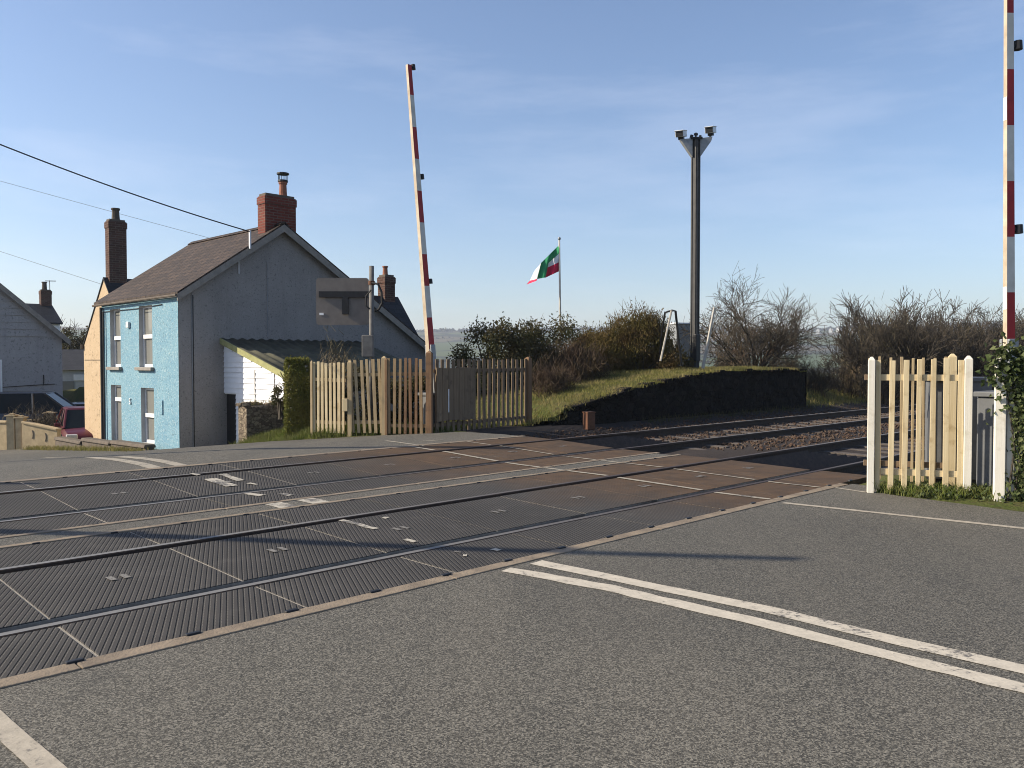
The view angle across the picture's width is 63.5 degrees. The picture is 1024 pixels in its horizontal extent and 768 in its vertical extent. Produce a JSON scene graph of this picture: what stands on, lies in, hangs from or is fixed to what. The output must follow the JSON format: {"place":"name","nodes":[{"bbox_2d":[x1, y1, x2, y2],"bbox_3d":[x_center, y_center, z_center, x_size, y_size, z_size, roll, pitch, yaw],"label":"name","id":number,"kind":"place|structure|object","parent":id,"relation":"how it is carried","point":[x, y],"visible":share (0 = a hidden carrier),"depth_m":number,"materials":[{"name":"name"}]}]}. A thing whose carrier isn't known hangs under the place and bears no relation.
{"place":"outdoors","nodes":[
{"label":"outdoors","id":0,"kind":"place"},
{"bbox_2d":[1,181,207,237],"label":"cable","id":1,"kind":"object","parent":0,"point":[103,209],"visible":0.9,"depth_m":29.84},
{"bbox_2d":[0,432,515,480],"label":"road","id":2,"kind":"structure","parent":0,"point":[18,464],"depth_m":13.23,"materials":[{"name":"grey asphalt"}]},
{"bbox_2d":[16,445,155,451],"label":"wall foot grass","id":3,"kind":"structure","parent":2,"relation":"on","point":[92,448],"depth_m":23.32,"materials":[{"name":"green plant"}]},
{"bbox_2d":[34,440,433,467],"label":"road markings","id":4,"kind":"object","parent":2,"relation":"on","point":[146,465],"visible":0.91,"depth_m":11.70,"materials":[{"name":"paint"}]},
{"bbox_2d":[0,453,667,545],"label":"road strip","id":5,"kind":"object","parent":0,"point":[69,533],"visible":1,"depth_m":8.33,"materials":[{"name":"asphalt"}]},
{"bbox_2d":[0,484,1023,767],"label":"road","id":6,"kind":"structure","parent":0,"point":[496,668],"depth_m":4.00,"materials":[{"name":"grey asphalt"}]},
{"bbox_2d":[0,710,66,767],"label":"edge line marking","id":7,"kind":"object","parent":6,"relation":"on","point":[23,746],"visible":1,"depth_m":3.21,"materials":[{"name":"paint"}]},
{"bbox_2d":[502,560,1023,692],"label":"line marking","id":8,"kind":"object","parent":6,"relation":"on","point":[975,676],"visible":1,"depth_m":4.68,"materials":[{"name":"paint"}]},
{"bbox_2d":[783,502,1023,528],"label":"footway line marking","id":9,"kind":"object","parent":6,"relation":"on","point":[908,515],"visible":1,"depth_m":8.02,"materials":[{"name":"paint"}]},
{"bbox_2d":[0,0,1023,330],"label":"sky","id":10,"kind":"structure","parent":0,"point":[856,146],"materials":[{"name":"blue"}]},
{"bbox_2d":[60,326,1023,511],"bbox_3d":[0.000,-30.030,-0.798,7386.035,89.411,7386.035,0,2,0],"label":"ground","id":11,"kind":"structure","parent":0,"point":[443,346],"depth_m":799.63,"materials":[{"name":"green plant"}]},
{"bbox_2d":[0,413,19,449],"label":"block wall","id":12,"kind":"structure","parent":11,"relation":"on","point":[7,435],"depth_m":26.65,"materials":[{"name":"beige concrete"}]},
{"bbox_2d":[2,402,62,426],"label":"garden shrub","id":13,"kind":"object","parent":11,"relation":"on","point":[51,421],"visible":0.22,"depth_m":29.44,"materials":[{"name":"brown plant"}]},
{"bbox_2d":[0,283,70,395],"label":"grey house","id":14,"kind":"structure","parent":11,"relation":"on","point":[31,340],"depth_m":35.00,"materials":[{"name":"paint"}]},
{"bbox_2d":[0,360,1,390],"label":"window frame","id":15,"kind":"structure","parent":14,"relation":"in","point":[0,360],"depth_m":34.33,"materials":[{"name":"white wood"}]},
{"bbox_2d":[13,415,61,448],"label":"block wall","id":16,"kind":"structure","parent":11,"relation":"on","point":[27,433],"depth_m":26.50,"materials":[{"name":"beige concrete"}]},
{"bbox_2d":[0,391,75,419],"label":"parked van","id":17,"kind":"object","parent":11,"relation":"on","point":[15,399],"visible":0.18,"depth_m":31.71,"materials":[{"name":"paint"}]},
{"bbox_2d":[28,411,57,426],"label":"block wall","id":18,"kind":"structure","parent":11,"relation":"on","point":[53,413],"depth_m":30.51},
{"bbox_2d":[26,280,62,330],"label":"slate house","id":19,"kind":"structure","parent":11,"relation":"on","point":[44,308],"depth_m":51.18,"materials":[{"name":"grey brick"}]},
{"bbox_2d":[62,349,83,389],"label":"outbuilding","id":20,"kind":"structure","parent":11,"relation":"on","point":[73,368],"depth_m":44.02,"materials":[{"name":"stone"}]},
{"bbox_2d":[63,381,73,389],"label":"window","id":21,"kind":"structure","parent":20,"relation":"in","point":[67,385],"depth_m":43.97,"materials":[{"name":"grey glass"}]},
{"bbox_2d":[54,406,92,438],"bbox_3d":[-15.528,1.577,30.048,2.020,1.449,4.210,-1,2,-33],"label":"parked car","id":22,"kind":"object","parent":11,"relation":"on","point":[71,424],"visible":0.25,"depth_m":29.10,"materials":[{"name":"red paint"}]},
{"bbox_2d":[60,315,86,348],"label":"bare tree","id":23,"kind":"object","parent":11,"relation":"on","point":[74,326],"visible":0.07,"depth_m":59.03,"materials":[{"name":"brown plant"}]},
{"bbox_2d":[61,326,87,348],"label":"dark tree","id":24,"kind":"object","parent":11,"relation":"on","point":[68,333],"visible":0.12,"depth_m":59.22,"materials":[{"name":"green plant"}]},
{"bbox_2d":[54,436,155,450],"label":"garden wall","id":25,"kind":"structure","parent":11,"relation":"on","point":[60,441],"depth_m":23.64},
{"bbox_2d":[80,208,131,438],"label":"cream house","id":26,"kind":"structure","parent":11,"relation":"on","point":[115,227],"depth_m":27.84,"materials":[{"name":"paint"}]},
{"bbox_2d":[92,172,425,448],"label":"blue house","id":27,"kind":"structure","parent":11,"relation":"on","point":[167,324],"depth_m":22.67,"materials":[{"name":"paint"}]},
{"bbox_2d":[114,309,120,366],"bbox_3d":[-11.301,-1.325,23.892,0.762,1.660,0.105,1,2,44],"label":"sash window","id":28,"kind":"structure","parent":27,"relation":"in","point":[117,334],"depth_m":24.03,"materials":[{"name":"white glass"}]},
{"bbox_2d":[115,385,121,439],"bbox_3d":[-11.301,1.044,23.955,0.762,2.040,0.105,1,2,44],"label":"front door","id":29,"kind":"structure","parent":27,"relation":"in","point":[118,414],"depth_m":24.10,"materials":[{"name":"white wood"}]},
{"bbox_2d":[0,144,249,231],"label":"cable","id":30,"kind":"object","parent":27,"relation":"on","point":[120,189],"visible":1,"depth_m":20.08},
{"bbox_2d":[143,306,152,366],"bbox_3d":[-9.792,-1.287,22.447,0.862,1.660,0.105,1,2,44],"label":"sash window","id":31,"kind":"structure","parent":27,"relation":"in","point":[147,312],"depth_m":22.57,"materials":[{"name":"white glass"}]},
{"bbox_2d":[145,388,153,442],"bbox_3d":[-9.742,0.854,22.455,0.842,1.500,0.105,1,2,44],"label":"sash window","id":32,"kind":"structure","parent":27,"relation":"in","point":[149,392],"depth_m":22.58,"materials":[{"name":"white glass"}]},
{"bbox_2d":[236,401,284,441],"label":"rubble wall","id":33,"kind":"structure","parent":11,"relation":"on","point":[255,419],"depth_m":19.25,"materials":[{"name":"stone"}]},
{"bbox_2d":[241,398,270,404],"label":"wall top grass","id":34,"kind":"structure","parent":33,"relation":"on","point":[255,401],"depth_m":19.39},
{"bbox_2d":[231,424,320,443],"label":"bank edge grass","id":35,"kind":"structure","parent":11,"relation":"on","point":[263,437],"depth_m":18.11,"materials":[{"name":"green plant"}]},
{"bbox_2d":[269,383,284,419],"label":"shrub","id":36,"kind":"object","parent":11,"relation":"on","point":[278,401],"visible":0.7,"depth_m":18.76,"materials":[{"name":"green plant"}]},
{"bbox_2d":[282,355,309,437],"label":"clipped hedge","id":37,"kind":"object","parent":11,"relation":"on","point":[296,379],"visible":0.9,"depth_m":17.65,"materials":[{"name":"green plant"}]},
{"bbox_2d":[277,325,366,416],"bbox_3d":[-4.309,-0.162,19.456,1.843,2.900,2.148,1,2,36],"label":"bramble","id":38,"kind":"object","parent":11,"relation":"on","point":[337,357],"visible":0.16,"depth_m":19.33,"materials":[{"name":"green plant"}]},
{"bbox_2d":[220,338,425,443],"bbox_3d":[-4.854,0.491,22.133,4.522,3.442,3.452,-1,2,-44],"label":"lean to","id":39,"kind":"object","parent":11,"relation":"on","point":[253,368],"visible":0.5,"depth_m":21.53,"materials":[{"name":"white wood"}]},
{"bbox_2d":[227,394,236,443],"bbox_3d":[-7.308,1.243,21.728,0.621,1.960,0.040,1,2,44],"label":"side door","id":40,"kind":"structure","parent":39,"relation":"in","point":[231,406],"depth_m":21.75,"materials":[{"name":"black wood"}]},
{"bbox_2d":[302,372,353,424],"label":"evergreen shrub","id":41,"kind":"object","parent":11,"relation":"on","point":[328,398],"visible":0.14,"depth_m":18.19,"materials":[{"name":"green plant"}]},
{"bbox_2d":[310,361,347,434],"bbox_3d":[-3.783,0.330,17.143,0.885,1.630,0.161,0,2,15],"label":"picket fence","id":42,"kind":"object","parent":11,"relation":"on","point":[322,421],"visible":0.98,"depth_m":17.18,"materials":[{"name":"beige paint"}]},
{"bbox_2d":[316,266,382,424],"bbox_3d":[-3.456,-0.634,17.595,1.479,3.733,0.372,0,2,0],"label":"road sign","id":43,"kind":"object","parent":11,"relation":"on","point":[344,301],"visible":0.97,"depth_m":17.73,"materials":[{"name":"black metal"}]},
{"bbox_2d":[258,422,455,440],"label":"verge grass","id":44,"kind":"structure","parent":11,"relation":"on","point":[319,433],"depth_m":17.18,"materials":[{"name":"green plant"}]},
{"bbox_2d":[347,356,386,435],"bbox_3d":[-2.966,0.289,16.979,0.819,1.720,0.101,0,2,8],"label":"picket fence","id":45,"kind":"object","parent":11,"relation":"on","point":[380,374],"visible":0.94,"depth_m":16.97,"materials":[{"name":"beige wood"}]},
{"bbox_2d":[341,365,396,422],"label":"evergreen shrub","id":46,"kind":"object","parent":11,"relation":"on","point":[365,387],"visible":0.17,"depth_m":17.97,"materials":[{"name":"green plant"}]},
{"bbox_2d":[374,266,417,334],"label":"house","id":47,"kind":"structure","parent":11,"relation":"on","point":[392,304],"depth_m":28.43,"materials":[{"name":"stone"}]},
{"bbox_2d":[379,376,425,425],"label":"evergreen shrub","id":48,"kind":"object","parent":11,"relation":"on","point":[413,398],"visible":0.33,"depth_m":18.05,"materials":[{"name":"green plant"}]},
{"bbox_2d":[385,351,432,434],"bbox_3d":[-2.098,0.244,16.800,0.992,1.820,0.120,0,2,10],"label":"picket fence","id":49,"kind":"object","parent":11,"relation":"on","point":[428,374],"visible":0.88,"depth_m":16.79,"materials":[{"name":"brown wood"}]},
{"bbox_2d":[406,64,440,429],"bbox_3d":[-1.813,-2.800,17.229,0.563,7.682,0.552,-1,2,-44],"label":"level crossing barrier","id":50,"kind":"object","parent":11,"relation":"on","point":[426,281],"visible":0.61,"depth_m":17.18,"materials":[{"name":"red metal"}]},
{"bbox_2d":[345,418,505,430],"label":"bank grass","id":51,"kind":"structure","parent":11,"relation":"on","point":[455,425],"depth_m":18.67,"materials":[{"name":"green plant"}]},
{"bbox_2d":[0,436,866,678],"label":"crossing deck","id":52,"kind":"structure","parent":11,"relation":"on","point":[53,592],"depth_m":7.44,"materials":[{"name":"rubber"}]},
{"bbox_2d":[191,473,500,555],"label":"worn deck markings","id":53,"kind":"object","parent":52,"relation":"on","point":[277,505],"visible":1,"depth_m":8.72,"materials":[{"name":"paint"}]},
{"bbox_2d":[0,436,848,688],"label":"concrete edging","id":54,"kind":"object","parent":52,"relation":"on","point":[103,659],"visible":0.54,"depth_m":6.76,"materials":[{"name":"grey concrete"}]},
{"bbox_2d":[105,446,751,579],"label":"deck lifting marks","id":55,"kind":"object","parent":52,"relation":"on","point":[127,576],"visible":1,"depth_m":7.39},
{"bbox_2d":[5,438,852,664],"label":"deck clamps","id":56,"kind":"object","parent":52,"relation":"on","point":[75,661],"visible":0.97,"depth_m":6.65,"materials":[{"name":"black metal"}]},
{"bbox_2d":[410,441,816,498],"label":"deck edge lines","id":57,"kind":"object","parent":52,"relation":"on","point":[618,477],"visible":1,"depth_m":10.96,"materials":[{"name":"paint"}]},
{"bbox_2d":[433,357,531,432],"bbox_3d":[-0.582,0.249,18.114,0.130,1.700,3.167,1,2,39],"label":"picket fence","id":58,"kind":"object","parent":11,"relation":"on","point":[455,393],"visible":0.94,"depth_m":17.87,"materials":[{"name":"brown wood"}]},
{"bbox_2d":[558,237,561,346],"bbox_3d":[2.196,-3.415,37.923,0.208,6.614,0.138,0,2,0],"label":"flagpole","id":59,"kind":"object","parent":11,"relation":"on","point":[559,238],"visible":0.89,"depth_m":37.86,"materials":[{"name":"metal"}]},
{"bbox_2d":[526,246,558,284],"bbox_3d":[1.407,-5.457,37.803,1.515,1.790,0.439,0,2,6],"label":"flag","id":60,"kind":"object","parent":59,"relation":"attached to","point":[548,266],"visible":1,"depth_m":37.80,"materials":[{"name":"green fabric"}]},
{"bbox_2d":[444,365,797,427],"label":"platform grass","id":61,"kind":"structure","parent":11,"relation":"on","point":[653,372],"depth_m":22.01,"materials":[{"name":"green plant"}]},
{"bbox_2d":[476,368,806,425],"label":"stone platform","id":62,"kind":"structure","parent":11,"relation":"on","point":[749,390],"depth_m":22.67,"materials":[{"name":"green stone"}]},
{"bbox_2d":[446,311,542,397],"bbox_3d":[-0.440,-0.671,23.465,2.669,2.746,2.169,-1,2,-23],"label":"evergreen shrub","id":63,"kind":"object","parent":62,"relation":"on","point":[515,347],"visible":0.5,"depth_m":23.31,"materials":[{"name":"green plant"}]},
{"bbox_2d":[497,311,594,382],"bbox_3d":[0.955,-0.863,24.500,2.927,2.577,2.343,-1,2,-31],"label":"evergreen shrub","id":64,"kind":"object","parent":62,"relation":"on","point":[541,344],"visible":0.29,"depth_m":24.21,"materials":[{"name":"green plant"}]},
{"bbox_2d":[518,354,580,397],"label":"bramble","id":65,"kind":"object","parent":62,"relation":"on","point":[550,377],"visible":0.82,"depth_m":21.62,"materials":[{"name":"plant"}]},
{"bbox_2d":[536,331,617,383],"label":"bramble","id":66,"kind":"object","parent":62,"relation":"on","point":[585,368],"visible":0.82,"depth_m":23.37,"materials":[{"name":"plant"}]},
{"bbox_2d":[570,320,627,370],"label":"gorse bush","id":67,"kind":"object","parent":62,"relation":"on","point":[585,335],"visible":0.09,"depth_m":25.87,"materials":[{"name":"green plant"}]},
{"bbox_2d":[585,298,691,371],"bbox_3d":[3.848,-1.350,25.464,3.367,2.604,2.463,0,2,0],"label":"gorse bush","id":68,"kind":"object","parent":62,"relation":"on","point":[632,338],"visible":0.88,"depth_m":25.02,"materials":[{"name":"green plant"}]},
{"bbox_2d":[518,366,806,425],"bbox_3d":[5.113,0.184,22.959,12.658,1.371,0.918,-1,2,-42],"label":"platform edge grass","id":69,"kind":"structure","parent":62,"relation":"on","point":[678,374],"depth_m":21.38,"materials":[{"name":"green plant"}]},
{"bbox_2d":[658,310,682,365],"bbox_3d":[4.682,-1.349,24.380,0.703,1.656,0.963,0,2,8],"label":"metal frame","id":70,"kind":"object","parent":62,"relation":"on","point":[664,342],"visible":1,"depth_m":24.23,"materials":[{"name":"grey metal"}]},
{"bbox_2d":[667,322,689,360],"bbox_3d":[6.325,-1.253,30.978,0.800,2.060,0.680,0,2,-17],"label":"white cabinet","id":71,"kind":"object","parent":62,"relation":"on","point":[686,346],"visible":0.31,"depth_m":30.69,"materials":[{"name":"metal"}]},
{"bbox_2d":[667,354,695,368],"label":"dark shrub","id":72,"kind":"object","parent":62,"relation":"on","point":[691,364],"visible":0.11,"depth_m":25.64,"materials":[{"name":"green plant"}]},
{"bbox_2d":[674,126,716,368],"bbox_3d":[5.710,-4.123,25.872,1.385,7.881,0.559,0,2,0],"label":"camera mast","id":73,"kind":"object","parent":62,"relation":"on","point":[695,147],"visible":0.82,"depth_m":25.79,"materials":[{"name":"black metal"}]},
{"bbox_2d":[702,307,715,368],"bbox_3d":[6.039,-1.402,25.472,0.536,1.931,0.096,-1,2,-28],"label":"leaning stake","id":74,"kind":"object","parent":62,"relation":"on","point":[708,340],"visible":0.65,"depth_m":25.44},
{"bbox_2d":[709,340,750,366],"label":"scrub bush","id":75,"kind":"object","parent":62,"relation":"on","point":[724,356],"visible":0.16,"depth_m":32.86,"materials":[{"name":"brown plant"}]},
{"bbox_2d":[767,350,802,368],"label":"scrub bush","id":76,"kind":"object","parent":62,"relation":"on","point":[794,362],"visible":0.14,"depth_m":33.23,"materials":[{"name":"brown plant"}]},
{"bbox_2d":[460,398,924,474],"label":"ballast bed","id":77,"kind":"object","parent":11,"relation":"on","point":[523,430],"visible":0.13,"depth_m":18.46,"materials":[{"name":"gravel"}]},
{"bbox_2d":[0,404,921,522],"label":"railway track","id":78,"kind":"structure","parent":77,"relation":"on","point":[712,441],"depth_m":16.16,"materials":[{"name":"metal"}]},
{"bbox_2d":[570,436,669,448],"bbox_3d":[1.947,1.119,15.095,1.950,0.166,1.295,-1,2,-44],"label":"trespass guard","id":79,"kind":"object","parent":78,"relation":"attached to","point":[617,442],"visible":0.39,"depth_m":15.23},
{"bbox_2d":[0,428,924,637],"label":"railway track","id":80,"kind":"structure","parent":77,"relation":"on","point":[855,467],"depth_m":7.72,"materials":[{"name":"metal"}]},
{"bbox_2d":[742,450,874,470],"bbox_3d":[4.551,1.233,12.794,2.450,0.144,1.290,-1,2,-44],"label":"trespass guard","id":81,"kind":"object","parent":80,"relation":"on","point":[812,461],"visible":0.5,"depth_m":12.89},
{"bbox_2d":[582,411,595,429],"bbox_3d":[1.667,0.792,17.927,0.230,0.385,0.200,-1,2,-32],"label":"trackside box","id":82,"kind":"object","parent":77,"relation":"on","point":[588,420],"visible":1,"depth_m":17.86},
{"bbox_2d":[644,404,816,423],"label":"platform foot weeds","id":83,"kind":"object","parent":77,"relation":"on","point":[774,409],"visible":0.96,"depth_m":23.47,"materials":[{"name":"brown plant"}]},
{"bbox_2d":[416,320,1023,367],"bbox_3d":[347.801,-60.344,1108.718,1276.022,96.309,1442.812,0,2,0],"label":"distant woods","id":84,"kind":"object","parent":11,"relation":"on","point":[463,329],"visible":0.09,"depth_m":1632.73,"materials":[{"name":"green plant"}]},
{"bbox_2d":[677,261,846,370],"bbox_3d":[8.687,-2.351,30.346,5.849,4.489,6.378,0,2,0],"label":"bare tree","id":85,"kind":"object","parent":11,"relation":"on","point":[770,338],"visible":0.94,"depth_m":29.28,"materials":[{"name":"brown plant"}]},
{"bbox_2d":[800,353,844,397],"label":"scrub bush","id":86,"kind":"object","parent":11,"relation":"on","point":[813,383],"visible":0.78,"depth_m":30.69,"materials":[{"name":"green plant"}]},
{"bbox_2d":[819,363,864,398],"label":"scrub bush","id":87,"kind":"object","parent":11,"relation":"on","point":[844,375],"visible":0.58,"depth_m":32.70,"materials":[{"name":"green plant"}]},
{"bbox_2d":[806,388,914,406],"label":"scrub grass","id":88,"kind":"structure","parent":11,"relation":"on","point":[839,396],"depth_m":30.34,"materials":[{"name":"plant"}]},
{"bbox_2d":[813,287,931,401],"bbox_3d":[14.739,-1.302,33.442,4.792,5.218,5.404,0,2,4],"label":"scrub bush","id":89,"kind":"object","parent":11,"relation":"on","point":[853,357],"visible":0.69,"depth_m":32.59,"materials":[{"name":"brown plant"}]},
{"bbox_2d":[847,352,916,404],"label":"scrub bush","id":90,"kind":"object","parent":11,"relation":"on","point":[885,390],"visible":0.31,"depth_m":30.99,"materials":[{"name":"brown plant"}]},
{"bbox_2d":[822,288,977,399],"bbox_3d":[15.761,-1.336,33.852,5.615,5.416,5.303,1,2,27],"label":"scrub bush","id":91,"kind":"object","parent":11,"relation":"on","point":[927,354],"visible":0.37,"depth_m":32.63,"materials":[{"name":"brown plant"}]},
{"bbox_2d":[863,354,956,484],"bbox_3d":[4.839,0.482,10.089,1.012,1.700,0.096,1,2,19],"label":"picket fence","id":92,"kind":"object","parent":11,"relation":"on","point":[952,414],"visible":0.58,"depth_m":10.02,"materials":[{"name":"beige wood"}]},
{"bbox_2d":[867,356,972,492],"bbox_3d":[4.591,0.517,9.350,1.061,1.670,0.090,1,2,19],"label":"picket fence","id":93,"kind":"object","parent":11,"relation":"on","point":[962,474],"visible":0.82,"depth_m":9.33,"materials":[{"name":"beige paint"}]},
{"bbox_2d":[874,302,966,388],"bbox_3d":[17.584,-1.138,36.186,4.106,4.621,5.101,1,2,21],"label":"scrub bush","id":94,"kind":"object","parent":11,"relation":"on","point":[953,334],"visible":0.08,"depth_m":34.85,"materials":[{"name":"brown plant"}]},
{"bbox_2d":[905,348,957,400],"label":"scrub bush","id":95,"kind":"object","parent":11,"relation":"on","point":[940,371],"visible":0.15,"depth_m":32.58,"materials":[{"name":"brown plant"}]},
{"bbox_2d":[874,478,1023,502],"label":"verge grass","id":96,"kind":"structure","parent":11,"relation":"on","point":[884,489],"depth_m":9.23,"materials":[{"name":"green plant"}]},
{"bbox_2d":[909,307,999,389],"bbox_3d":[19.426,-1.176,37.047,5.548,4.655,4.921,1,2,36],"label":"scrub bush","id":97,"kind":"object","parent":11,"relation":"on","point":[973,349],"visible":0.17,"depth_m":36.12,"materials":[{"name":"brown plant"}]},
{"bbox_2d":[924,377,991,484],"bbox_3d":[5.500,0.581,10.233,0.720,1.335,0.500,1,2,19],"label":"equipment cabinet","id":98,"kind":"object","parent":11,"relation":"on","point":[977,382],"visible":0.19,"depth_m":10.08,"materials":[{"name":"grey metal"}]},
{"bbox_2d":[921,299,997,350],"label":"scrub bush","id":99,"kind":"object","parent":11,"relation":"on","point":[964,315],"visible":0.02,"depth_m":42.39,"materials":[{"name":"brown plant"}]},
{"bbox_2d":[927,299,1023,371],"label":"scrub bush","id":100,"kind":"object","parent":11,"relation":"on","point":[994,332],"visible":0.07,"depth_m":37.37,"materials":[{"name":"brown plant"}]},
{"bbox_2d":[957,343,997,389],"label":"scrub bush","id":101,"kind":"object","parent":11,"relation":"on","point":[982,374],"visible":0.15,"depth_m":34.82,"materials":[{"name":"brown plant"}]},
{"bbox_2d":[963,303,1023,386],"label":"scrub bush","id":102,"kind":"object","parent":11,"relation":"on","point":[997,342],"visible":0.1,"depth_m":37.75,"materials":[{"name":"brown plant"}]},
{"bbox_2d":[973,0,1022,489],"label":"level crossing barrier","id":103,"kind":"object","parent":11,"relation":"on","point":[984,453],"visible":0.62,"depth_m":9.47,"materials":[{"name":"white metal"}]},
{"bbox_2d":[973,303,1023,353],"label":"scrub bush","id":104,"kind":"object","parent":11,"relation":"on","point":[1015,321],"visible":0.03,"depth_m":38.42,"materials":[{"name":"brown plant"}]},
{"bbox_2d":[993,357,1015,500],"bbox_3d":[5.665,0.540,8.672,1.071,1.660,0.101,1,2,22],"label":"picket fence","id":105,"kind":"object","parent":11,"relation":"on","point":[1000,446],"visible":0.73,"depth_m":8.81,"materials":[{"name":"white paint"}]},
{"bbox_2d":[975,331,1023,504],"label":"ivy plant","id":106,"kind":"object","parent":105,"relation":"attached to","point":[1011,377],"visible":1,"depth_m":8.74,"materials":[{"name":"green plant"}]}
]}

